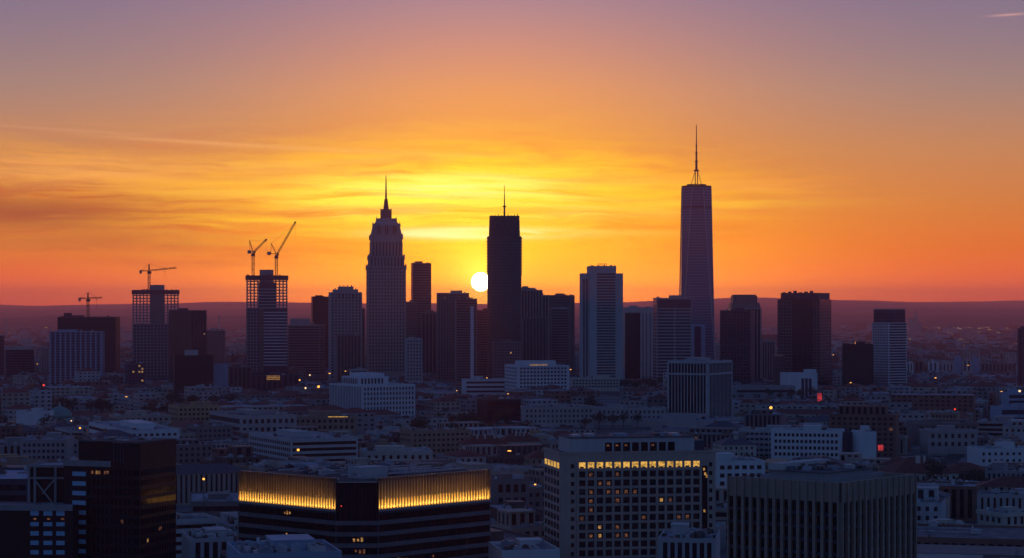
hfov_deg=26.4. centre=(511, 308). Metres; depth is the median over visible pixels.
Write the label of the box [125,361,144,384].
tower block
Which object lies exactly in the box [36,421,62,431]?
city house
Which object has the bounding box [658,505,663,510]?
window
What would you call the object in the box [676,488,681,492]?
window
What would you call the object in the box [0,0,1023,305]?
sky
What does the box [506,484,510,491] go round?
window
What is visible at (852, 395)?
tree
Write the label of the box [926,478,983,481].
city house
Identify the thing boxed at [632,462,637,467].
lit window
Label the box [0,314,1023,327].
foothills
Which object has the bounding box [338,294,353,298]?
crown windows
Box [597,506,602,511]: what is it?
window
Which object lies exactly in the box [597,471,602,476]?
window
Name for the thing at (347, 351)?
tower block
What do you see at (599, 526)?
window
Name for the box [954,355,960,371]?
tower block
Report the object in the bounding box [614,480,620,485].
window
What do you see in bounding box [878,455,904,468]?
city house
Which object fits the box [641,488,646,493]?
window
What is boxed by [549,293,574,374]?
tower block
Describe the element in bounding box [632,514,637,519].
window
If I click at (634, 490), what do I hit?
window
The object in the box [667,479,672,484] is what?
window
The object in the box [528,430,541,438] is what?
city house
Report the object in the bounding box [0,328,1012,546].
ground
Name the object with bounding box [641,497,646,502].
window
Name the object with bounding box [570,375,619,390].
city building
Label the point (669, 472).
window
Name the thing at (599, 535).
window
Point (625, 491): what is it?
window
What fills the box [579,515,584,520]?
window
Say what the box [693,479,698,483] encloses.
window
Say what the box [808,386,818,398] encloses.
tree
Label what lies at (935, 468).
tree
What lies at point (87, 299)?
tower crane
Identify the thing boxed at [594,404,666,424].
city building
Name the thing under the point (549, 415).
city building
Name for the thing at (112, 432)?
city house
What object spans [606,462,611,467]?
lit window
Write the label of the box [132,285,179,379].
unfinished tower
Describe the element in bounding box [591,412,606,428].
tree
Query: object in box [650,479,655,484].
window
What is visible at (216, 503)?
city building
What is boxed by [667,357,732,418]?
city building
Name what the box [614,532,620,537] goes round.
window
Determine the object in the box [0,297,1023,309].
hills
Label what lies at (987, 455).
city building
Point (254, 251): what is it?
tower crane
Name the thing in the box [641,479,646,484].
window
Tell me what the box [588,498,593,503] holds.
window
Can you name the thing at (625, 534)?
window
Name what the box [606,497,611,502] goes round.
window
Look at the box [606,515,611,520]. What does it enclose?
window
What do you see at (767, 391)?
tree
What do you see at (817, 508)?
ribbed brown tower
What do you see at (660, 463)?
lit window
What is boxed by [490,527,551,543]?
city house
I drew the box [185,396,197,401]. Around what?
tree
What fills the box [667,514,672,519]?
window
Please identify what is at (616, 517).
window
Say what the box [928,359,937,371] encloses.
tower block
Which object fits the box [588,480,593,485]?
window
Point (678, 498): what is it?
window
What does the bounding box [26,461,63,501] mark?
braced frame block
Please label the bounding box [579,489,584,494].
window
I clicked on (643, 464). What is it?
lit window
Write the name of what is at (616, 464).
lit window
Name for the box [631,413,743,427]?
city building
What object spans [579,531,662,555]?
windows
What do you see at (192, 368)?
tower block
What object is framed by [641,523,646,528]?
window
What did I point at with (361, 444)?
city house
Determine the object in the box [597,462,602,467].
lit window
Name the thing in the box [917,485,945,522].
city house
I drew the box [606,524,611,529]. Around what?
window
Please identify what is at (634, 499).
window
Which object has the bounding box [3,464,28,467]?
city house
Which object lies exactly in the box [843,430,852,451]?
city building
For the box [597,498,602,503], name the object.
window
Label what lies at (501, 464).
city house
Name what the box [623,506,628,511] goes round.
window
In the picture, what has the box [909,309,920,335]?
distant church
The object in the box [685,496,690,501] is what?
window
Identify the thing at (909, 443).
city house
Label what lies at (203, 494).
street lamp
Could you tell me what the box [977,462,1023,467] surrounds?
city house
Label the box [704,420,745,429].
city house
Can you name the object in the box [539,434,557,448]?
city house
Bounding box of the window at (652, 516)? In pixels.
[650,514,655,519]
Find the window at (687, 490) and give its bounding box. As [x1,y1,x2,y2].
[685,487,690,492]
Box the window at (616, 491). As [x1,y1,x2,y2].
[614,489,620,493]
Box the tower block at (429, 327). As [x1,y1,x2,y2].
[421,310,436,373]
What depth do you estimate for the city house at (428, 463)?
1210.65 m
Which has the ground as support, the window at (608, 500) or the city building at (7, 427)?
the city building at (7, 427)
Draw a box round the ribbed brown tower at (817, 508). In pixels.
[727,458,916,557]
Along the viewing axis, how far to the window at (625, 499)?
905.34 m
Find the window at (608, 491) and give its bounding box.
[606,489,611,494]
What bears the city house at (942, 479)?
on the ground
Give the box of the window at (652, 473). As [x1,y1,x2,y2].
[650,471,655,475]
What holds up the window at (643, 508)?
in the gridded hotel
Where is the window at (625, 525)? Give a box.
[623,523,628,528]
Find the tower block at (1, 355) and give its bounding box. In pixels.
[0,335,3,375]
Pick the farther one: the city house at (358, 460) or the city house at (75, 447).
the city house at (75, 447)
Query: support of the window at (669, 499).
in the gridded hotel
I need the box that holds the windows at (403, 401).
[364,401,412,416]
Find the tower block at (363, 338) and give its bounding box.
[362,308,364,368]
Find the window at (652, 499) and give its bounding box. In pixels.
[650,497,655,502]
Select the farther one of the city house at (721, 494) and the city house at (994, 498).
the city house at (994, 498)
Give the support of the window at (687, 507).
in the gridded hotel
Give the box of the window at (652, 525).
[650,523,655,528]
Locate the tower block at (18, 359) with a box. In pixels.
[4,346,33,380]
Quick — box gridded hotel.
[543,432,716,557]
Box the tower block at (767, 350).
[761,339,774,379]
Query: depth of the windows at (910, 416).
2290.79 m
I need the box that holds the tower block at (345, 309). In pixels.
[329,285,361,379]
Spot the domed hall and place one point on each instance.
(64, 413)
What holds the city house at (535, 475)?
on the ground
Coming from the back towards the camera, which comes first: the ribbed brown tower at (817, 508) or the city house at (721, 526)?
the city house at (721, 526)
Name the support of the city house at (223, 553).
on the ground
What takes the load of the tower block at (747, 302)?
on the ground
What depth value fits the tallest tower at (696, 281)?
3502.66 m
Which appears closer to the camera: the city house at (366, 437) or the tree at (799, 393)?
the city house at (366, 437)
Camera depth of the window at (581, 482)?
901.81 m
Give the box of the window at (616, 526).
[614,524,620,528]
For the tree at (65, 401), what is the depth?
2249.88 m
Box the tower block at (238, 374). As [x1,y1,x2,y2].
[228,364,251,389]
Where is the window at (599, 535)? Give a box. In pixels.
[597,533,602,538]
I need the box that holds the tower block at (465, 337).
[455,297,476,381]
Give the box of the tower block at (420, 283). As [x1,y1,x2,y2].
[411,261,430,337]
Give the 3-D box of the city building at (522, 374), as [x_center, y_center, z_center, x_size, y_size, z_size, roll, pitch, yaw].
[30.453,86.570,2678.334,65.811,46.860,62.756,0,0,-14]
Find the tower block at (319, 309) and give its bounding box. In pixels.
[311,295,328,367]
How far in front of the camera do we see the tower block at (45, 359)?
3701.60 m
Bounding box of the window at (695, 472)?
[693,470,698,475]
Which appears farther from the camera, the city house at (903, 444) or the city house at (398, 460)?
the city house at (903, 444)
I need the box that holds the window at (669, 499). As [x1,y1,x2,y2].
[667,496,672,501]
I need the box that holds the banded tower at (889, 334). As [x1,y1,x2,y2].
[872,309,906,384]
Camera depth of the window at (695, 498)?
911.10 m
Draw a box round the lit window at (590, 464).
[588,462,593,467]
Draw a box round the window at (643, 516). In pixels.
[641,514,646,519]
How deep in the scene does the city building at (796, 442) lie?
1546.98 m
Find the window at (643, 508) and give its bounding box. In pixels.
[641,506,646,510]
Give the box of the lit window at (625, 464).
[623,462,629,467]
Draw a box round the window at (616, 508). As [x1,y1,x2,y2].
[614,506,620,511]
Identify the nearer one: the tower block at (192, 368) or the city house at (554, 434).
the city house at (554, 434)
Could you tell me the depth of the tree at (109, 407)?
2234.78 m
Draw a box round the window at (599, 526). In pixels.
[597,524,602,529]
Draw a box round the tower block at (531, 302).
[521,286,542,316]
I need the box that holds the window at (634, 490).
[632,488,637,493]
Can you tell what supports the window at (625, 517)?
in the gridded hotel
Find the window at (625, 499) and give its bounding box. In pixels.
[623,497,628,502]
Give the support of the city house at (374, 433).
on the ground
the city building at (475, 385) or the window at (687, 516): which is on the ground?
the city building at (475, 385)
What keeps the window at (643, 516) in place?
in the gridded hotel
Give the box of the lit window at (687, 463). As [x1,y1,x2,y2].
[685,461,690,466]
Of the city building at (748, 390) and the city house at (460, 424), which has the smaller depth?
the city house at (460, 424)
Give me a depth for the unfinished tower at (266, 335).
3099.90 m
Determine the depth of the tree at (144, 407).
2252.88 m
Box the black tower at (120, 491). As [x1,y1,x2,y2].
[63,436,175,557]
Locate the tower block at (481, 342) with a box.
[477,308,486,377]
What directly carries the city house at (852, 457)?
on the ground
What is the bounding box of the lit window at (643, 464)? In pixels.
[641,462,646,466]
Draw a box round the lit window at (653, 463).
[650,461,655,466]
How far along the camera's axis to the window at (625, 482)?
905.34 m
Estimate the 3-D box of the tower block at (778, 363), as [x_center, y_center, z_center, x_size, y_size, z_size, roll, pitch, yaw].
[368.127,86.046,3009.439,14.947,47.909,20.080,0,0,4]
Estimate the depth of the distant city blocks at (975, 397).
2350.17 m
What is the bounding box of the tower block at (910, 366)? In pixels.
[907,361,912,373]
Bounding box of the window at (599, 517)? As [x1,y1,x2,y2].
[597,515,602,520]
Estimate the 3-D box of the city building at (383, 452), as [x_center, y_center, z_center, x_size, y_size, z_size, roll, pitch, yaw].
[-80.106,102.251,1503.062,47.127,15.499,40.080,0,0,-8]
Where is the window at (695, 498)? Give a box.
[693,496,698,501]
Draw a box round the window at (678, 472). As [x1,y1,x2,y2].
[676,470,681,475]
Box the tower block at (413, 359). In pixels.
[405,337,422,382]
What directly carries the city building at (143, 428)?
on the ground
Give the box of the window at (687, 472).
[685,470,690,475]
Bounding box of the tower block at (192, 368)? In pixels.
[173,350,212,392]
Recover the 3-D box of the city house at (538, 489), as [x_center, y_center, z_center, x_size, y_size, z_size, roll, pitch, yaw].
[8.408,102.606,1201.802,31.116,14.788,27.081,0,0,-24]
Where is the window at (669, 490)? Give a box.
[667,488,672,493]
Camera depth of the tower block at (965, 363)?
3698.54 m
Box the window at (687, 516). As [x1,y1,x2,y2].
[685,513,690,518]
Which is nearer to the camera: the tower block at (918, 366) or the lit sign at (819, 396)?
the lit sign at (819, 396)
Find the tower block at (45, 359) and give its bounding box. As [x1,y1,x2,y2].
[41,346,48,371]
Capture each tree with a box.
[4,428,21,439]
[37,413,53,423]
[58,394,73,405]
[61,403,73,410]
[68,397,78,412]
[84,399,95,411]
[96,396,108,411]
[105,402,114,411]
[140,405,149,410]
[147,399,158,410]
[148,406,157,410]
[162,403,171,412]
[165,390,178,402]
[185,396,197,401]
[206,394,219,402]
[223,392,237,400]
[410,416,427,427]
[412,413,431,427]
[447,419,458,427]
[455,411,471,421]
[457,413,471,419]
[468,411,479,420]
[491,413,502,424]
[504,418,512,423]
[518,420,533,426]
[579,418,590,427]
[584,394,597,405]
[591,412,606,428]
[606,414,619,428]
[618,412,628,428]
[631,412,641,427]
[640,376,650,386]
[655,375,662,386]
[764,388,773,395]
[786,388,794,397]
[795,388,805,396]
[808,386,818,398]
[846,391,857,397]
[922,455,950,478]
[922,474,937,480]
[964,469,984,480]
[971,473,987,481]
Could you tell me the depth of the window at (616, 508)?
904.68 m
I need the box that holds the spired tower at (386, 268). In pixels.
[366,180,406,376]
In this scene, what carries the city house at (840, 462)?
on the ground
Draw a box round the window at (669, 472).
[667,470,672,475]
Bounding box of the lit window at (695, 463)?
[693,461,698,466]
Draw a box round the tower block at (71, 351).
[49,329,104,384]
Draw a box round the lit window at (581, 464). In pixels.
[579,462,584,467]
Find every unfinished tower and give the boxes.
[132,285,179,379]
[245,270,287,374]
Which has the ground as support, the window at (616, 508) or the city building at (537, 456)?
the city building at (537, 456)
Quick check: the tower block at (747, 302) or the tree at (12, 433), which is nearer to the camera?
the tree at (12, 433)
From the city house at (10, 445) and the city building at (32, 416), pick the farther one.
the city building at (32, 416)
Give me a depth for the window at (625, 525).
905.34 m
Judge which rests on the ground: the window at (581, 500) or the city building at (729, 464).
the city building at (729, 464)
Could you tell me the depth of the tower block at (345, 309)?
3303.31 m
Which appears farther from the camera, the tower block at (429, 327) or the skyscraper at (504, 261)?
the tower block at (429, 327)
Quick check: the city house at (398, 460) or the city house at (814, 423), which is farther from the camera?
the city house at (814, 423)
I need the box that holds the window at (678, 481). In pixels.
[676,479,681,484]
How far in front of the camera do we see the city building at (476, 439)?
1567.14 m
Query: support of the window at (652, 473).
in the gridded hotel
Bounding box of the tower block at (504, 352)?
[492,340,520,378]
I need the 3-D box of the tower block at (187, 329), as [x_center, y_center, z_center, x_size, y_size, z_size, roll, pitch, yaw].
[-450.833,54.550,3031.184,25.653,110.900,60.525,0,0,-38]
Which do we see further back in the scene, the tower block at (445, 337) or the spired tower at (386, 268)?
the spired tower at (386, 268)
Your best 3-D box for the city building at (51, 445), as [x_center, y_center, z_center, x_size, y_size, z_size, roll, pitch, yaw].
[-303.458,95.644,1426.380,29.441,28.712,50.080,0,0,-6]
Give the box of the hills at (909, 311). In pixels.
[0,305,1023,316]
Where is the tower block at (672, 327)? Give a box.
[653,295,691,384]
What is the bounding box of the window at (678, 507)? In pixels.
[676,505,681,510]
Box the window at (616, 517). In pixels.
[614,515,620,520]
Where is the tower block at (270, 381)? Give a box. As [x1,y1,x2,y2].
[249,372,299,391]
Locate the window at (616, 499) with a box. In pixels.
[614,497,620,502]
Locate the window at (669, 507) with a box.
[667,505,672,510]
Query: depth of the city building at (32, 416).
2000.83 m
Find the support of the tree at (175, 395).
on the ground
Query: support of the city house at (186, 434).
on the ground
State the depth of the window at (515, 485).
1151.46 m
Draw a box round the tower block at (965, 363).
[962,358,971,373]
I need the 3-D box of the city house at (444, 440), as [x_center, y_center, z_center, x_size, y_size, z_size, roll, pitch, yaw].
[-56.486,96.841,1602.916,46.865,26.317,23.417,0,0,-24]
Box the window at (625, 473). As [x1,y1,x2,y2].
[623,471,628,476]
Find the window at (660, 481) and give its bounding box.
[658,479,663,484]
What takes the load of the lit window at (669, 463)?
in the gridded hotel
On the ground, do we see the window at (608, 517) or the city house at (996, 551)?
the city house at (996, 551)
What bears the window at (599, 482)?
in the gridded hotel
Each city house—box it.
[0,437,24,455]
[0,439,77,455]
[0,454,30,458]
[0,456,46,467]
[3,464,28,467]
[23,425,42,436]
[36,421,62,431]
[44,420,76,434]
[49,456,77,462]
[55,425,82,434]
[74,420,89,425]
[74,435,82,439]
[83,422,169,439]
[86,428,138,439]
[101,410,150,420]
[109,410,170,422]
[168,418,203,430]
[169,401,218,422]
[176,438,213,464]
[176,512,219,557]
[177,428,196,437]
[187,421,232,440]
[199,438,248,447]
[200,447,227,463]
[214,445,267,464]
[219,514,238,531]
[220,512,237,519]
[220,534,238,557]
[233,430,260,440]
[233,459,268,470]
[234,520,238,533]
[244,429,370,440]
[249,463,268,471]
[269,459,342,471]
[287,426,318,431]
[287,456,317,459]
[328,430,363,441]
[343,457,382,463]
[358,439,366,456]
[364,438,376,442]
[366,426,399,439]
[367,438,409,447]
[379,426,405,442]
[384,459,404,462]
[400,427,470,458]
[404,459,423,462]
[408,462,456,467]
[421,459,474,464]
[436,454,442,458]
[437,421,481,427]
[442,448,485,462]
[453,462,523,474]
[459,426,549,434]
[467,444,496,453]
[479,462,517,467]
[482,444,543,464]
[489,427,517,437]
[490,508,543,537]
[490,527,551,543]
[511,460,543,473]
[522,468,543,482]
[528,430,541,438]
[529,481,543,509]
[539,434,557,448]
[549,430,572,438]
[682,427,746,448]
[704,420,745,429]
[716,486,726,502]
[716,501,726,543]
[716,521,725,550]
[739,425,795,458]
[744,409,785,426]
[765,459,789,472]
[786,420,803,424]
[789,455,827,460]
[804,414,828,424]
[804,423,821,424]
[822,456,849,465]
[828,405,898,457]
[839,452,875,471]
[862,457,890,471]
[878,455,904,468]
[899,421,905,434]
[899,433,911,451]
[899,435,907,454]
[917,479,979,520]
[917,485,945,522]
[917,520,1023,546]
[917,544,1023,557]
[917,553,982,557]
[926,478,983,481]
[929,478,980,488]
[930,409,959,420]
[939,491,950,518]
[947,461,985,480]
[977,416,1013,436]
[977,432,998,445]
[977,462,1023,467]
[977,488,1023,508]
[980,474,1023,490]
[985,460,1023,479]
[988,438,1023,445]
[991,435,1023,439]
[1003,419,1023,436]
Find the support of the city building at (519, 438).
on the ground
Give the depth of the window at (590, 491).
902.47 m
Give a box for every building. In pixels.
[0,421,22,438]
[0,466,27,501]
[16,408,53,424]
[20,432,73,462]
[89,420,179,437]
[176,463,247,505]
[182,526,234,557]
[191,490,238,517]
[209,408,296,431]
[226,534,341,557]
[237,460,490,557]
[249,429,357,460]
[297,411,356,432]
[329,372,414,416]
[359,445,432,460]
[458,434,508,449]
[462,376,504,395]
[477,394,520,423]
[488,537,559,557]
[490,472,528,503]
[490,500,542,521]
[499,432,541,443]
[505,360,568,394]
[520,404,594,427]
[523,447,548,464]
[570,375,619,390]
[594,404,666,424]
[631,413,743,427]
[658,522,719,557]
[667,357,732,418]
[711,435,757,457]
[716,452,764,485]
[733,384,795,398]
[771,425,844,458]
[780,369,816,397]
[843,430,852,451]
[851,425,875,457]
[877,456,958,480]
[906,418,978,445]
[919,425,977,453]
[922,518,970,524]
[967,442,1023,465]
[976,506,1023,525]
[990,403,1023,418]
[1001,389,1023,404]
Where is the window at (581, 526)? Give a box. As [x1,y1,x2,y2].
[579,524,584,529]
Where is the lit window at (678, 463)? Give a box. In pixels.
[676,461,681,466]
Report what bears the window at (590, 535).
in the gridded hotel
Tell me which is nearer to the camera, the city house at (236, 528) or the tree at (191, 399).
the city house at (236, 528)
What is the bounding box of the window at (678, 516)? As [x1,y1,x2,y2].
[676,514,681,519]
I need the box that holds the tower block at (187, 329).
[169,308,206,382]
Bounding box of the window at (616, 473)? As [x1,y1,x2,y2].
[614,471,620,476]
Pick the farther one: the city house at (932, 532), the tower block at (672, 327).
the tower block at (672, 327)
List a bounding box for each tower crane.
[78,292,101,315]
[139,264,176,288]
[248,239,266,274]
[267,221,295,274]
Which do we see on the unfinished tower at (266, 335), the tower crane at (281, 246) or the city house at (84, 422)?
the tower crane at (281, 246)
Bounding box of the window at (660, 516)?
[658,514,663,519]
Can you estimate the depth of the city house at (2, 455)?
1333.27 m
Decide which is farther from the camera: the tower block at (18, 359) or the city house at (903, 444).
the tower block at (18, 359)
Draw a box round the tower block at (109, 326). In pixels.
[57,313,119,372]
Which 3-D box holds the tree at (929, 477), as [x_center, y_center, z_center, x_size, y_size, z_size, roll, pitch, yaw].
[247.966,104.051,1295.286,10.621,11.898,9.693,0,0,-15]
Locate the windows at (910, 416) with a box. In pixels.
[0,344,1023,432]
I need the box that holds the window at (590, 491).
[588,489,593,494]
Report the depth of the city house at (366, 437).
1619.63 m
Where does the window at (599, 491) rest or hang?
in the gridded hotel
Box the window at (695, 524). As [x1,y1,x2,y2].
[693,522,698,527]
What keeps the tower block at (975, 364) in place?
on the ground
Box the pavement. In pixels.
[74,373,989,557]
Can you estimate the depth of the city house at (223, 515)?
1057.72 m
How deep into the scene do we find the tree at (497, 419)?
2016.00 m
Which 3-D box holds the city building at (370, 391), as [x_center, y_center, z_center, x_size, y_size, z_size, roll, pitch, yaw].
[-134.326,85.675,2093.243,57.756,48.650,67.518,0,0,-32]
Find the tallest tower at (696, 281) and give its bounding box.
[679,125,714,359]
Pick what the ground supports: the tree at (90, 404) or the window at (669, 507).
the tree at (90, 404)
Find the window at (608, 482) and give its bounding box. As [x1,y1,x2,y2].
[606,480,611,485]
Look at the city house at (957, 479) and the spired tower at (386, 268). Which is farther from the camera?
the spired tower at (386, 268)
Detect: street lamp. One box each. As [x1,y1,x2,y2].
[203,478,204,512]
[1019,390,1020,418]
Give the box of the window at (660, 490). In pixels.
[658,488,663,493]
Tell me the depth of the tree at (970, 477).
1306.04 m
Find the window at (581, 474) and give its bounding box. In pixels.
[579,472,584,477]
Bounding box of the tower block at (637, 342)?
[623,306,652,379]
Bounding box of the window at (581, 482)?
[579,480,584,485]
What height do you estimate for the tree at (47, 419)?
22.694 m
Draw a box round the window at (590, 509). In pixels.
[588,507,593,511]
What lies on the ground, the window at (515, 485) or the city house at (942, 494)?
the city house at (942, 494)
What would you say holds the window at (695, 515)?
in the gridded hotel
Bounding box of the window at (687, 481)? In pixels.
[685,479,690,484]
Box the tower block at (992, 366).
[980,361,1011,371]
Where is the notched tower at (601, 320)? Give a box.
[580,264,622,388]
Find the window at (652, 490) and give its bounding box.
[650,488,655,493]
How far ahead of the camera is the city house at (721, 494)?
1057.91 m
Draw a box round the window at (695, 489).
[693,487,698,492]
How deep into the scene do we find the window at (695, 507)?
911.10 m
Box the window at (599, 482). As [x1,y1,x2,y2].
[597,480,602,485]
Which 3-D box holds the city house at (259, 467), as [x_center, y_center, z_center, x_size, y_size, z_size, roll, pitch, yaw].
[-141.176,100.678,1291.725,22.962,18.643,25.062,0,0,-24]
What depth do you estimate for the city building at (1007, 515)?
1065.24 m
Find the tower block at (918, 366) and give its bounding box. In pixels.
[914,359,923,373]
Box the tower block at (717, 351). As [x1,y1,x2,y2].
[715,343,719,359]
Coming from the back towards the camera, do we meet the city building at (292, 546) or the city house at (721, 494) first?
the city house at (721, 494)
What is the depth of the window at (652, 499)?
907.55 m
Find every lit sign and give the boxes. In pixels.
[817,393,821,400]
[878,445,882,457]
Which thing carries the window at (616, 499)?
in the gridded hotel
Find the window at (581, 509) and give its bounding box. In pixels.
[579,507,584,512]
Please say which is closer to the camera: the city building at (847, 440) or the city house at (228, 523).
the city house at (228, 523)
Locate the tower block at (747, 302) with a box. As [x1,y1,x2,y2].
[727,295,760,380]
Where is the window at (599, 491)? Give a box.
[597,489,602,494]
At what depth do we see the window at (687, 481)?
910.44 m
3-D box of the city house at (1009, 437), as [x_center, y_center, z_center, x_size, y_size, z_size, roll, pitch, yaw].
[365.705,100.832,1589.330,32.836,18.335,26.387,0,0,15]
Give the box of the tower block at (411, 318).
[406,300,416,337]
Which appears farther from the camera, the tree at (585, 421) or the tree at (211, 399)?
the tree at (211, 399)
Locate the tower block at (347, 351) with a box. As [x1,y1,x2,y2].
[335,333,360,382]
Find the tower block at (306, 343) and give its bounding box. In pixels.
[288,319,324,375]
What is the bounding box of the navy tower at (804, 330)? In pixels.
[777,291,830,385]
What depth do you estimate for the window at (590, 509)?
902.47 m
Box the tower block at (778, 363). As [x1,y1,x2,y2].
[773,354,784,384]
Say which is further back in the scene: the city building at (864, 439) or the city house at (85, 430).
the city house at (85, 430)
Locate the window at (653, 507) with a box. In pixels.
[650,505,655,510]
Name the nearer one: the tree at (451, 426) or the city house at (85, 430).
the city house at (85, 430)
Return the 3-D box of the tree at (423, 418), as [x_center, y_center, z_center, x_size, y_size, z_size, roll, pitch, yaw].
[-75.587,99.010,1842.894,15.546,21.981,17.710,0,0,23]
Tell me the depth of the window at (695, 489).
911.10 m
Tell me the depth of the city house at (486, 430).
1756.76 m
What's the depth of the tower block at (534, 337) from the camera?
3251.04 m
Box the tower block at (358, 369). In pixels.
[349,367,366,375]
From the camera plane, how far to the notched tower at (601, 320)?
3002.01 m
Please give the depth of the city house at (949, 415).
1841.92 m
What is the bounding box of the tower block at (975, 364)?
[972,355,979,373]
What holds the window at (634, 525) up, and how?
in the gridded hotel
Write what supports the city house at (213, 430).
on the ground
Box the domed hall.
[51,401,73,424]
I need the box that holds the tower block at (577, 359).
[575,351,579,368]
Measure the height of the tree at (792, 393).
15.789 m
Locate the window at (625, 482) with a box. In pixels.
[623,480,628,485]
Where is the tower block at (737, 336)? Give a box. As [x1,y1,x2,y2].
[720,308,753,383]
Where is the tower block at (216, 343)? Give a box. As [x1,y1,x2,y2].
[207,328,224,372]
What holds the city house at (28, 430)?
on the ground
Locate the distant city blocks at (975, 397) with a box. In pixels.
[0,338,1023,433]
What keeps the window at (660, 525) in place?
in the gridded hotel
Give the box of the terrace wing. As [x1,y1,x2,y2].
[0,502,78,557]
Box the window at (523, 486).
[521,484,525,491]
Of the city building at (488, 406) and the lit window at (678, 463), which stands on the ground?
the city building at (488, 406)
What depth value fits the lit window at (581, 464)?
901.70 m
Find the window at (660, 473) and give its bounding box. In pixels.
[658,471,663,475]
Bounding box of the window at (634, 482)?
[632,480,637,484]
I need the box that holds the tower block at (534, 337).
[521,315,546,359]
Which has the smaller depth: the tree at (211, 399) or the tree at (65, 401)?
the tree at (65, 401)
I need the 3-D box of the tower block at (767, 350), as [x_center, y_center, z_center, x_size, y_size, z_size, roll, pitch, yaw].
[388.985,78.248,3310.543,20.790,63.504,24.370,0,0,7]
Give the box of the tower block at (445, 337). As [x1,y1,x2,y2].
[437,290,468,382]
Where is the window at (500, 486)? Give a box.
[498,484,502,492]
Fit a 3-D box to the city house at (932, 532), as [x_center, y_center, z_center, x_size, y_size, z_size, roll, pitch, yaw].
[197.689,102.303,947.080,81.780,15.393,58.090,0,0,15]
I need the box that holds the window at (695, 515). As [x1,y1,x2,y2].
[693,513,698,518]
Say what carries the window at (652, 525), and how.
in the gridded hotel
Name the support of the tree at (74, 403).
on the ground
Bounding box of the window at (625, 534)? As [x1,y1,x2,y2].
[623,532,628,537]
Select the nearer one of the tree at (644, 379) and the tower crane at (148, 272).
the tree at (644, 379)
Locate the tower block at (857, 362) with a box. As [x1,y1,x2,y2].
[842,342,872,385]
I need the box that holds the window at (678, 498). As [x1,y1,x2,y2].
[676,496,681,501]
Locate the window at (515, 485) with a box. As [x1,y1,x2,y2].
[514,484,517,491]
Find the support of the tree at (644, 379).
on the ground
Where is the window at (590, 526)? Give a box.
[588,524,593,529]
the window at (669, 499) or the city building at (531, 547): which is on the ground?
the city building at (531, 547)
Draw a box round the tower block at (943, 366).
[938,361,953,371]
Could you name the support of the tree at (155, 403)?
on the ground
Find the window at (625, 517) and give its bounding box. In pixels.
[623,515,628,520]
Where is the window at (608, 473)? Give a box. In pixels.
[606,471,611,476]
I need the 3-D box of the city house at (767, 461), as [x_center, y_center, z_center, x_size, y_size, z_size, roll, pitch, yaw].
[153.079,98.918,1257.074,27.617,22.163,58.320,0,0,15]
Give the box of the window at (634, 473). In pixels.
[632,471,637,476]
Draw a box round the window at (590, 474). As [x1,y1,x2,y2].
[588,472,593,476]
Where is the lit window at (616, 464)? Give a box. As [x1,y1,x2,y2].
[614,462,620,467]
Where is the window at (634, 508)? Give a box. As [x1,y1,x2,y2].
[632,506,637,511]
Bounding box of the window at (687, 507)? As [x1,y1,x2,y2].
[685,505,690,510]
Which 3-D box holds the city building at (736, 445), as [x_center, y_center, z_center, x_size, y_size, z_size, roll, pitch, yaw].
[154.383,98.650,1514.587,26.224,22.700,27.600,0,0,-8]
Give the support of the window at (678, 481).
in the gridded hotel
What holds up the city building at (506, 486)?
on the ground
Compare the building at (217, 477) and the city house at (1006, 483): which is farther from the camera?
the building at (217, 477)
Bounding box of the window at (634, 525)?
[632,523,637,528]
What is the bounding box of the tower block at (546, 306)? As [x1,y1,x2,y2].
[543,294,548,359]
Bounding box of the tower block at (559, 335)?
[550,307,568,364]
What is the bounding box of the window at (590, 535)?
[588,533,593,538]
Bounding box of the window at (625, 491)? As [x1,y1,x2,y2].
[623,488,628,493]
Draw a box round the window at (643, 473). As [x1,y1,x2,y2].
[641,471,646,476]
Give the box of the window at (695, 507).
[693,505,698,510]
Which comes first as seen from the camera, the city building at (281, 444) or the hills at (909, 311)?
the city building at (281, 444)
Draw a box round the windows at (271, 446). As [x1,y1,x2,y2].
[253,444,289,460]
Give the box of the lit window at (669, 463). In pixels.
[667,461,672,466]
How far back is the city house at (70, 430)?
1756.77 m
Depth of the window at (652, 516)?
907.55 m
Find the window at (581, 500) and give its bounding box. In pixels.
[579,498,584,503]
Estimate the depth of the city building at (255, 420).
1734.25 m
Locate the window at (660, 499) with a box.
[658,497,663,501]
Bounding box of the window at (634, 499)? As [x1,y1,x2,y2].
[632,497,637,502]
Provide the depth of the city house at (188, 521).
963.62 m
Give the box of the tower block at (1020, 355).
[1017,326,1023,385]
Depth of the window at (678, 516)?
909.55 m
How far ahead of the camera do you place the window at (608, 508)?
903.90 m
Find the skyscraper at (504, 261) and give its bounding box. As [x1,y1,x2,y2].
[487,185,521,378]
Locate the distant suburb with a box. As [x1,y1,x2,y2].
[0,322,1019,348]
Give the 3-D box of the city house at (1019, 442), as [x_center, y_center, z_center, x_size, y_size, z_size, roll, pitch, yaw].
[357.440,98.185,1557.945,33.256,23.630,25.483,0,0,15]
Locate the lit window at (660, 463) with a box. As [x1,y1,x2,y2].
[658,461,664,466]
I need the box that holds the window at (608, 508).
[606,506,611,511]
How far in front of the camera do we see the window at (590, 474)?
902.47 m
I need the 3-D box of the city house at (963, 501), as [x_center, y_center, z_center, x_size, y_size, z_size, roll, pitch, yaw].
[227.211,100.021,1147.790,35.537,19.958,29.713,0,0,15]
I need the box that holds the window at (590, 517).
[588,515,593,520]
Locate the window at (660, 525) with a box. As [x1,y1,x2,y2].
[658,523,663,528]
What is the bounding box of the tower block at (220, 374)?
[214,362,227,385]

